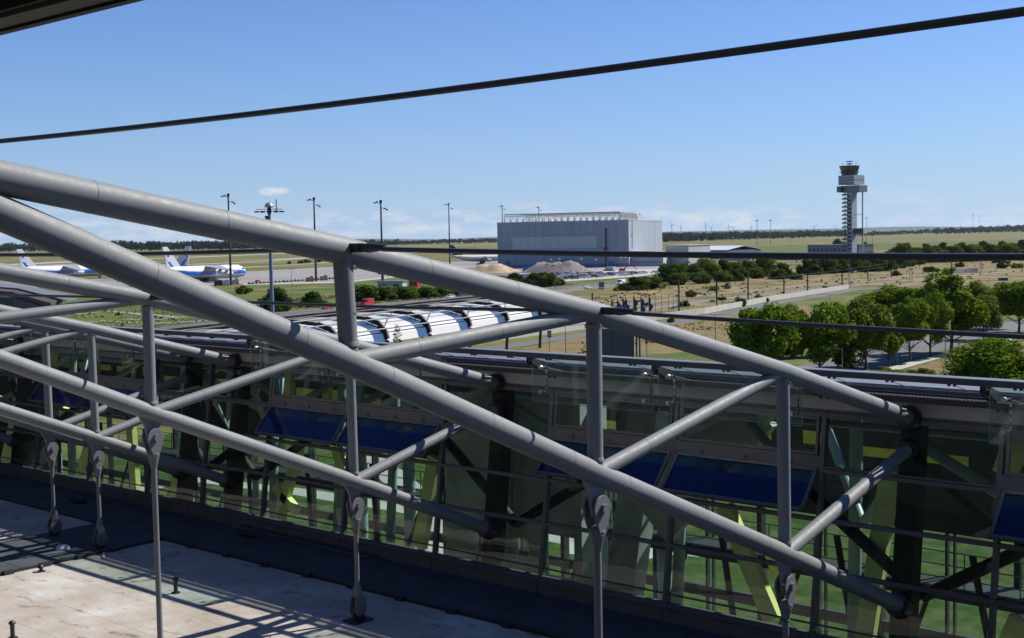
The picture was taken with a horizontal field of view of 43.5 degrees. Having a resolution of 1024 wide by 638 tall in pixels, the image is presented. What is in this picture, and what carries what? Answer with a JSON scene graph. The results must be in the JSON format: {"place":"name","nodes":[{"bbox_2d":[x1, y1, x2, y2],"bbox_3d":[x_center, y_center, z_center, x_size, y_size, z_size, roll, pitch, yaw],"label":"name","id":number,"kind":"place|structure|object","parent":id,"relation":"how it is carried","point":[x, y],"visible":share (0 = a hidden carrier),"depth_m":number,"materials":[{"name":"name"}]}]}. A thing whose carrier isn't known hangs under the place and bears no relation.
{"place":"outdoors","nodes":[
{"label":"outdoors","id":0,"kind":"place"},
{"bbox_2d":[0,0,142,34],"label":"roof overhang","id":1,"kind":"structure","parent":0,"point":[17,15],"depth_m":4.17,"materials":[{"name":"grey metal"}]},
{"bbox_2d":[60,298,208,327],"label":"wild meadow","id":2,"kind":"structure","parent":0,"point":[110,316],"depth_m":403.42,"materials":[{"name":"green plant"}]},
{"bbox_2d":[3,244,496,252],"bbox_3d":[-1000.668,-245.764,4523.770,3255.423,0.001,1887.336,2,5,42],"label":"grass","id":3,"kind":"structure","parent":0,"point":[461,246],"depth_m":4153.67,"materials":[{"name":"plant"}]},
{"bbox_2d":[243,276,394,284],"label":"service road","id":4,"kind":"structure","parent":0,"point":[317,282],"depth_m":712.99,"materials":[{"name":"asphalt"}]},
{"bbox_2d":[91,274,655,312],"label":"grass","id":5,"kind":"structure","parent":0,"point":[327,289],"depth_m":609.85,"materials":[{"name":"plant"}]},
{"bbox_2d":[258,285,293,311],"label":"bush","id":6,"kind":"object","parent":5,"relation":"on","point":[280,295],"visible":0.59,"depth_m":423.89,"materials":[{"name":"green plant"}]},
{"bbox_2d":[298,290,330,306],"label":"bush","id":7,"kind":"object","parent":5,"relation":"on","point":[312,296],"visible":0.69,"depth_m":448.73,"materials":[{"name":"green plant"}]},
{"bbox_2d":[354,284,381,301],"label":"bush","id":8,"kind":"object","parent":5,"relation":"on","point":[364,291],"visible":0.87,"depth_m":478.29,"materials":[{"name":"green plant"}]},
{"bbox_2d":[376,285,398,300],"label":"bush","id":9,"kind":"object","parent":5,"relation":"on","point":[387,292],"visible":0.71,"depth_m":484.57,"materials":[{"name":"green plant"}]},
{"bbox_2d":[392,285,419,298],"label":"bush","id":10,"kind":"object","parent":5,"relation":"on","point":[406,292],"visible":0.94,"depth_m":491.16,"materials":[{"name":"green plant"}]},
{"bbox_2d":[257,283,575,309],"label":"tall grass","id":11,"kind":"structure","parent":5,"relation":"on","point":[297,300],"depth_m":492.20,"materials":[{"name":"plant"}]},
{"bbox_2d":[416,285,437,297],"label":"bush","id":12,"kind":"object","parent":5,"relation":"on","point":[426,291],"visible":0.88,"depth_m":502.32,"materials":[{"name":"green plant"}]},
{"bbox_2d":[535,271,561,286],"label":"bush","id":13,"kind":"object","parent":5,"relation":"on","point":[543,279],"visible":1,"depth_m":586.29,"materials":[{"name":"green plant"}]},
{"bbox_2d":[366,456,442,553],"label":"pavement","id":14,"kind":"structure","parent":0,"point":[383,479],"depth_m":120.95,"materials":[{"name":"concrete"}]},
{"bbox_2d":[136,477,698,556],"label":"pavement","id":15,"kind":"structure","parent":0,"point":[323,495],"depth_m":114.46,"materials":[{"name":"concrete"}]},
{"bbox_2d":[0,323,1023,637],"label":"glass hall","id":16,"kind":"structure","parent":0,"point":[962,473],"depth_m":36.10,"materials":[{"name":"metal"}]},
{"bbox_2d":[0,344,43,469],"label":"window frame","id":17,"kind":"structure","parent":16,"relation":"in","point":[41,410],"depth_m":52.66,"materials":[{"name":"metal"}]},
{"bbox_2d":[35,348,98,480],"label":"window frame","id":18,"kind":"structure","parent":16,"relation":"in","point":[85,376],"depth_m":50.22,"materials":[{"name":"metal"}]},
{"bbox_2d":[84,410,128,484],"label":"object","id":19,"kind":"structure","parent":16,"relation":"in","point":[110,471],"depth_m":65.50,"materials":[{"name":"grey metal"}]},
{"bbox_2d":[88,352,159,493],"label":"window frame","id":20,"kind":"structure","parent":16,"relation":"in","point":[115,381],"depth_m":47.98,"materials":[{"name":"metal"}]},
{"bbox_2d":[146,357,214,504],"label":"window frame","id":21,"kind":"structure","parent":16,"relation":"in","point":[212,366],"depth_m":44.53,"materials":[{"name":"metal"}]},
{"bbox_2d":[172,428,222,503],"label":"rear window frame","id":22,"kind":"structure","parent":16,"relation":"in","point":[212,492],"depth_m":60.20,"materials":[{"name":"grey metal"}]},
{"bbox_2d":[201,362,273,517],"bbox_3d":[-9.249,3.999,43.328,3.400,5.011,0.822,2,5,42],"label":"window frame","id":23,"kind":"structure","parent":16,"relation":"in","point":[216,398],"depth_m":42.69,"materials":[{"name":"metal"}]},
{"bbox_2d":[223,432,278,514],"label":"rear window frame","id":24,"kind":"structure","parent":16,"relation":"in","point":[255,484],"depth_m":57.59,"materials":[{"name":"grey metal"}]},
{"bbox_2d":[262,368,348,534],"bbox_3d":[-6.483,4.103,40.873,4.000,5.011,0.822,2,5,42],"label":"window frame","id":25,"kind":"structure","parent":16,"relation":"in","point":[330,405],"depth_m":40.71,"materials":[{"name":"metal"}]},
{"bbox_2d":[278,437,335,526],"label":"rear window frame","id":26,"kind":"structure","parent":16,"relation":"in","point":[317,513],"depth_m":54.85,"materials":[{"name":"grey metal"}]},
{"bbox_2d":[0,473,733,637],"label":"roof deck","id":27,"kind":"structure","parent":16,"relation":"attached to","point":[232,583],"depth_m":34.90,"materials":[{"name":"concrete"}]},
{"bbox_2d":[0,337,24,447],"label":"roof truss","id":28,"kind":"object","parent":27,"relation":"on","point":[12,440],"visible":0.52,"depth_m":53.05,"materials":[{"name":"metal"}]},
{"bbox_2d":[0,321,194,536],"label":"roof truss","id":29,"kind":"object","parent":27,"relation":"on","point":[54,525],"visible":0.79,"depth_m":41.80,"materials":[{"name":"metal"}]},
{"bbox_2d":[0,304,241,548],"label":"roof truss","id":30,"kind":"object","parent":27,"relation":"on","point":[95,438],"visible":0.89,"depth_m":39.78,"materials":[{"name":"metal"}]},
{"bbox_2d":[0,263,505,637],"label":"roof truss","id":31,"kind":"object","parent":27,"relation":"on","point":[151,414],"visible":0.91,"depth_m":28.18,"materials":[{"name":"metal"}]},
{"bbox_2d":[0,293,95,297],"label":"tie rod","id":32,"kind":"object","parent":31,"relation":"attached to","point":[59,296],"visible":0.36,"depth_m":29.99,"materials":[{"name":"grey"}]},
{"bbox_2d":[0,160,921,637],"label":"roof truss","id":33,"kind":"object","parent":27,"relation":"on","point":[596,472],"visible":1,"depth_m":17.16,"materials":[{"name":"grey metal"}]},
{"bbox_2d":[0,249,276,256],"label":"tie rod","id":34,"kind":"object","parent":33,"relation":"attached to","point":[205,252],"visible":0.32,"depth_m":17.79,"materials":[{"name":"grey"}]},
{"bbox_2d":[151,295,539,311],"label":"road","id":35,"kind":"structure","parent":33,"relation":"attached to","point":[399,307],"depth_m":22.02,"materials":[{"name":"asphalt"}]},
{"bbox_2d":[0,6,1023,143],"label":"tie rod","id":36,"kind":"object","parent":33,"relation":"attached to","point":[1015,12],"visible":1,"depth_m":7.03,"materials":[{"name":"grey metal"}]},
{"bbox_2d":[349,243,1023,260],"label":"tie rod","id":37,"kind":"object","parent":33,"relation":"attached to","point":[366,247],"visible":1,"depth_m":12.07,"materials":[{"name":"grey metal"}]},
{"bbox_2d":[601,307,1023,338],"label":"tie rod","id":38,"kind":"object","parent":33,"relation":"attached to","point":[615,311],"visible":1,"depth_m":16.86,"materials":[{"name":"grey metal"}]},
{"bbox_2d":[346,452,403,540],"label":"rear window frame","id":39,"kind":"structure","parent":16,"relation":"in","point":[399,529],"depth_m":52.12,"materials":[{"name":"grey metal"}]},
{"bbox_2d":[342,379,449,554],"bbox_3d":[-3.492,4.216,38.220,4.000,5.011,0.822,2,5,42],"label":"window frame","id":40,"kind":"structure","parent":16,"relation":"in","point":[375,410],"depth_m":37.57,"materials":[{"name":"metal"}]},
{"bbox_2d":[417,457,478,554],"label":"rear window frame","id":41,"kind":"structure","parent":16,"relation":"in","point":[443,537],"depth_m":49.70,"materials":[{"name":"grey metal"}]},
{"bbox_2d":[435,381,554,577],"bbox_3d":[-0.501,4.329,35.566,4.000,5.011,0.822,2,5,42],"label":"window frame","id":42,"kind":"structure","parent":16,"relation":"in","point":[547,485],"depth_m":34.81,"materials":[{"name":"metal"}]},
{"bbox_2d":[478,535,560,566],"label":"rear window frame","id":43,"kind":"structure","parent":16,"relation":"in","point":[554,560],"depth_m":46.89,"materials":[{"name":"grey metal"}]},
{"bbox_2d":[560,491,652,585],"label":"rear window frame","id":44,"kind":"structure","parent":16,"relation":"in","point":[567,563],"depth_m":45.59,"materials":[{"name":"grey metal"}]},
{"bbox_2d":[541,390,680,603],"bbox_3d":[2.490,4.442,32.912,4.000,5.011,0.822,2,5,42],"label":"window frame","id":45,"kind":"structure","parent":16,"relation":"in","point":[616,437],"depth_m":32.63,"materials":[{"name":"metal"}]},
{"bbox_2d":[653,499,756,610],"bbox_3d":[6.371,9.876,41.874,4.080,8.855,0.300,2,5,42],"label":"rear window frame","id":46,"kind":"structure","parent":16,"relation":"in","point":[714,592],"depth_m":41.66,"materials":[{"name":"green metal"}]},
{"bbox_2d":[666,401,829,634],"bbox_3d":[5.481,4.555,30.258,4.000,5.011,0.822,2,5,42],"label":"window frame","id":47,"kind":"structure","parent":16,"relation":"in","point":[805,458],"depth_m":29.95,"materials":[{"name":"metal"}]},
{"bbox_2d":[757,505,871,634],"bbox_3d":[9.362,9.989,39.220,4.080,8.855,0.300,2,5,42],"label":"rear window frame","id":48,"kind":"structure","parent":16,"relation":"in","point":[825,614],"depth_m":39.05,"materials":[{"name":"green metal"}]},
{"bbox_2d":[813,413,1006,637],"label":"window frame","id":49,"kind":"structure","parent":16,"relation":"in","point":[980,487],"depth_m":27.04,"materials":[{"name":"metal"}]},
{"bbox_2d":[877,524,1013,637],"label":"rear window frame","id":50,"kind":"structure","parent":16,"relation":"in","point":[883,627],"depth_m":36.38,"materials":[{"name":"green metal"}]},
{"bbox_2d":[995,428,1023,609],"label":"window frame","id":51,"kind":"structure","parent":16,"relation":"in","point":[1011,481],"depth_m":26.13,"materials":[{"name":"metal"}]},
{"bbox_2d":[1014,542,1023,616],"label":"rear window frame","id":52,"kind":"structure","parent":16,"relation":"in","point":[1016,566],"depth_m":34.92,"materials":[{"name":"grey metal"}]},
{"bbox_2d":[0,230,1023,467],"bbox_3d":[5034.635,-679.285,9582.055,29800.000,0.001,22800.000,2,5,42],"label":"ground","id":53,"kind":"structure","parent":0,"point":[222,259],"depth_m":1887.67,"materials":[{"name":"green plant"}]},
{"bbox_2d":[0,282,77,308],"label":"goods shed","id":54,"kind":"structure","parent":53,"relation":"on","point":[19,301],"depth_m":398.11,"materials":[{"name":"grey metal"}]},
{"bbox_2d":[0,238,496,251],"bbox_3d":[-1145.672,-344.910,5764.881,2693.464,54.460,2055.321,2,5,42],"label":"woodland","id":55,"kind":"object","parent":53,"relation":"on","point":[159,245],"visible":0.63,"depth_m":4724.11,"materials":[{"name":"green plant"}]},
{"bbox_2d":[254,199,283,313],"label":"radar mast","id":56,"kind":"object","parent":53,"relation":"on","point":[268,205],"visible":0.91,"depth_m":364.09,"materials":[{"name":"metal"}]},
{"bbox_2d":[0,261,658,287],"bbox_3d":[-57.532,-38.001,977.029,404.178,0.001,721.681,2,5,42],"label":"apron","id":57,"kind":"object","parent":53,"relation":"on","point":[278,275],"visible":0.28,"depth_m":880.32,"materials":[{"name":"concrete"}]},
{"bbox_2d":[16,249,101,277],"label":"cargo aircraft","id":58,"kind":"object","parent":57,"relation":"on","point":[69,270],"visible":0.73,"depth_m":865.61,"materials":[{"name":"white paint"}]},
{"bbox_2d":[162,247,245,281],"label":"cargo aircraft","id":59,"kind":"object","parent":57,"relation":"on","point":[208,273],"visible":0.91,"depth_m":759.08,"materials":[{"name":"white paint"}]},
{"bbox_2d":[446,245,497,263],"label":"airliner","id":60,"kind":"object","parent":57,"relation":"on","point":[480,259],"visible":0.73,"depth_m":1133.45,"materials":[{"name":"white paint"}]},
{"bbox_2d":[471,264,518,271],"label":"sand heap","id":61,"kind":"object","parent":57,"relation":"on","point":[493,268],"visible":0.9,"depth_m":865.89,"materials":[{"name":"sand"}]},
{"bbox_2d":[519,260,594,272],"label":"gravel heap","id":62,"kind":"object","parent":57,"relation":"on","point":[562,267],"visible":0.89,"depth_m":810.33,"materials":[{"name":"gravel"}]},
{"bbox_2d":[497,211,669,267],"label":"hangar","id":63,"kind":"structure","parent":57,"relation":"on","point":[629,234],"depth_m":958.80,"materials":[{"name":"grey metal"}]},
{"bbox_2d":[512,236,596,248],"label":"door panels","id":64,"kind":"structure","parent":63,"relation":"in","point":[528,242],"depth_m":958.80,"materials":[{"name":"grey"}]},
{"bbox_2d":[154,296,542,349],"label":"station canopy","id":65,"kind":"object","parent":53,"relation":"on","point":[375,324],"visible":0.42,"depth_m":225.19,"materials":[{"name":"grey"}]},
{"bbox_2d":[602,329,633,356],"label":"billboard","id":66,"kind":"object","parent":53,"relation":"on","point":[615,343],"visible":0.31,"depth_m":226.85,"materials":[{"name":"grey"}]},
{"bbox_2d":[497,282,848,340],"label":"road","id":67,"kind":"structure","parent":53,"relation":"on","point":[716,308],"depth_m":386.48,"materials":[{"name":"asphalt"}]},
{"bbox_2d":[664,262,690,282],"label":"tree","id":68,"kind":"object","parent":53,"relation":"on","point":[674,268],"visible":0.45,"depth_m":603.30,"materials":[{"name":"green plant"}]},
{"bbox_2d":[667,272,688,284],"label":"tree","id":69,"kind":"object","parent":53,"relation":"on","point":[674,278],"visible":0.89,"depth_m":581.53,"materials":[{"name":"green plant"}]},
{"bbox_2d":[665,244,710,264],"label":"warehouse","id":70,"kind":"structure","parent":53,"relation":"on","point":[692,248],"depth_m":958.43,"materials":[{"name":"grey"}]},
{"bbox_2d":[685,271,713,283],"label":"tree","id":71,"kind":"object","parent":53,"relation":"on","point":[700,278],"visible":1,"depth_m":591.11,"materials":[{"name":"green plant"}]},
{"bbox_2d":[697,258,721,277],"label":"tree","id":72,"kind":"object","parent":53,"relation":"on","point":[709,266],"visible":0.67,"depth_m":647.21,"materials":[{"name":"green plant"}]},
{"bbox_2d":[713,270,733,281],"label":"tree","id":73,"kind":"object","parent":53,"relation":"on","point":[721,275],"visible":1,"depth_m":609.44,"materials":[{"name":"green plant"}]},
{"bbox_2d":[710,246,760,258],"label":"warehouse","id":74,"kind":"structure","parent":53,"relation":"on","point":[732,249],"depth_m":1184.60,"materials":[{"name":"white paint"}]},
{"bbox_2d":[724,301,801,359],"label":"tree","id":75,"kind":"object","parent":53,"relation":"on","point":[763,340],"visible":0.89,"depth_m":188.49,"materials":[{"name":"green plant"}]},
{"bbox_2d":[755,259,777,275],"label":"tree","id":76,"kind":"object","parent":53,"relation":"on","point":[766,265],"visible":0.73,"depth_m":678.00,"materials":[{"name":"green plant"}]},
{"bbox_2d":[821,259,842,272],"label":"tree","id":77,"kind":"object","parent":53,"relation":"on","point":[832,266],"visible":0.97,"depth_m":701.14,"materials":[{"name":"green plant"}]},
{"bbox_2d":[662,224,1023,241],"bbox_3d":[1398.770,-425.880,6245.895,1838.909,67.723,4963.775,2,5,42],"label":"woodland","id":78,"kind":"object","parent":53,"relation":"on","point":[683,236],"visible":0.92,"depth_m":5088.85,"materials":[{"name":"green plant"}]},
{"bbox_2d":[831,343,864,367],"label":"tree","id":79,"kind":"object","parent":53,"relation":"on","point":[849,356],"visible":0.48,"depth_m":214.80,"materials":[{"name":"green plant"}]},
{"bbox_2d":[849,260,871,271],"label":"tree","id":80,"kind":"object","parent":53,"relation":"on","point":[857,264],"visible":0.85,"depth_m":713.57,"materials":[{"name":"green plant"}]},
{"bbox_2d":[966,279,995,295],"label":"tree","id":81,"kind":"object","parent":53,"relation":"on","point":[976,287],"visible":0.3,"depth_m":342.23,"materials":[{"name":"green plant"}]},
{"bbox_2d":[0,0,1023,245],"label":"sky","id":82,"kind":"structure","parent":0,"point":[932,120],"materials":[{"name":"blue"}]},
{"bbox_2d":[6,225,1022,247],"bbox_3d":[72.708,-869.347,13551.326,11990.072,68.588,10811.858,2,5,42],"label":"hills","id":83,"kind":"structure","parent":0,"point":[883,229],"depth_m":13886.28,"materials":[{"name":"plant"}]},
{"bbox_2d":[63,433,1023,637],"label":"lawn","id":84,"kind":"structure","parent":0,"point":[969,621],"depth_m":89.13,"materials":[{"name":"green plant"}]},
{"bbox_2d":[517,269,657,280],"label":"parking ground","id":85,"kind":"structure","parent":0,"point":[617,275],"depth_m":729.21,"materials":[{"name":"asphalt"}]},
{"bbox_2d":[515,305,813,356],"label":"tan field","id":86,"kind":"structure","parent":0,"point":[575,345],"depth_m":275.26,"materials":[{"name":"beige plant"}]},
{"bbox_2d":[481,284,984,348],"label":"service road","id":87,"kind":"structure","parent":0,"point":[570,336],"depth_m":344.57,"materials":[{"name":"asphalt"}]},
{"bbox_2d":[508,283,1023,370],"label":"grass","id":88,"kind":"structure","parent":0,"point":[843,298],"depth_m":250.74,"materials":[{"name":"green plant"}]},
{"bbox_2d":[783,302,811,356],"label":"tree","id":89,"kind":"object","parent":88,"relation":"on","point":[798,312],"visible":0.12,"depth_m":233.42,"materials":[{"name":"green plant"}]},
{"bbox_2d":[857,283,912,319],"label":"tree","id":90,"kind":"object","parent":88,"relation":"on","point":[888,296],"visible":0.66,"depth_m":316.13,"materials":[{"name":"green plant"}]},
{"bbox_2d":[876,332,905,366],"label":"tree","id":91,"kind":"object","parent":88,"relation":"on","point":[895,341],"visible":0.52,"depth_m":214.11,"materials":[{"name":"green plant"}]},
{"bbox_2d":[934,332,1023,379],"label":"tree","id":92,"kind":"object","parent":88,"relation":"on","point":[999,358],"visible":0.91,"depth_m":178.22,"materials":[{"name":"green plant"}]},
{"bbox_2d":[543,261,1023,322],"bbox_3d":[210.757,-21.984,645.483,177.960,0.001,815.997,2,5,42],"label":"dry embankment","id":93,"kind":"structure","parent":0,"point":[1012,277],"depth_m":560.62,"materials":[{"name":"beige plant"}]},
{"bbox_2d":[617,276,651,290],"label":"bush","id":94,"kind":"object","parent":93,"relation":"on","point":[632,283],"visible":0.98,"depth_m":534.25,"materials":[{"name":"green plant"}]},
{"bbox_2d":[639,276,669,289],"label":"bush","id":95,"kind":"object","parent":93,"relation":"on","point":[653,280],"visible":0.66,"depth_m":537.82,"materials":[{"name":"green plant"}]},
{"bbox_2d":[594,262,1022,308],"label":"tall grass","id":96,"kind":"structure","parent":93,"relation":"on","point":[700,293],"depth_m":534.96,"materials":[{"name":"plant"}]},
{"bbox_2d":[614,267,1010,306],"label":"rail track","id":97,"kind":"structure","parent":0,"point":[781,287],"depth_m":526.48,"materials":[{"name":"metal"}]},
{"bbox_2d":[637,270,1023,310],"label":"rail track","id":98,"kind":"structure","parent":0,"point":[671,305],"depth_m":490.40,"materials":[{"name":"metal"}]},
{"bbox_2d":[808,244,873,252],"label":"control building","id":99,"kind":"structure","parent":0,"point":[826,248],"depth_m":1222.68,"materials":[{"name":"grey"}]},
{"bbox_2d":[837,161,866,252],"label":"control tower","id":100,"kind":"structure","parent":0,"point":[851,177],"depth_m":922.01,"materials":[{"name":"concrete"}]},
{"bbox_2d":[750,240,1018,252],"bbox_3d":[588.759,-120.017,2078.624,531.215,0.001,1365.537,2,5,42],"label":"grass","id":101,"kind":"structure","parent":0,"point":[804,248],"depth_m":1983.59,"materials":[{"name":"plant"}]},
{"bbox_2d":[796,320,1023,370],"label":"road","id":102,"kind":"structure","parent":0,"point":[878,359],"depth_m":242.16,"materials":[{"name":"grey asphalt"}]},
{"bbox_2d":[788,300,857,367],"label":"tree","id":103,"kind":"object","parent":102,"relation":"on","point":[821,344],"visible":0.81,"depth_m":197.25,"materials":[{"name":"green plant"}]},
{"bbox_2d":[841,293,895,369],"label":"tree","id":104,"kind":"object","parent":102,"relation":"on","point":[865,341],"visible":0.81,"depth_m":209.19,"materials":[{"name":"green plant"}]},
{"bbox_2d":[975,294,1003,338],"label":"tree","id":105,"kind":"object","parent":102,"relation":"on","point":[995,318],"visible":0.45,"depth_m":262.92,"materials":[{"name":"green plant"}]},
{"bbox_2d":[993,280,1023,331],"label":"tree","id":106,"kind":"object","parent":102,"relation":"on","point":[1010,299],"visible":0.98,"depth_m":280.92,"materials":[{"name":"green plant"}]},
{"bbox_2d":[889,339,1017,369],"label":"pavement","id":107,"kind":"structure","parent":0,"point":[912,363],"depth_m":223.20,"materials":[{"name":"concrete"}]},
{"bbox_2d":[891,297,930,361],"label":"tree","id":108,"kind":"object","parent":107,"relation":"on","point":[914,314],"visible":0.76,"depth_m":220.89,"materials":[{"name":"green plant"}]},
{"bbox_2d":[920,288,954,356],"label":"tree","id":109,"kind":"object","parent":107,"relation":"on","point":[940,314],"visible":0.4,"depth_m":228.13,"materials":[{"name":"green plant"}]},
{"bbox_2d":[908,271,990,351],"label":"tree","id":110,"kind":"object","parent":107,"relation":"on","point":[969,308],"visible":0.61,"depth_m":234.07,"materials":[{"name":"green plant"}]},
{"bbox_2d":[909,342,1023,375],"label":"tan field","id":111,"kind":"structure","parent":0,"point":[932,366],"depth_m":215.00,"materials":[{"name":"plant"}]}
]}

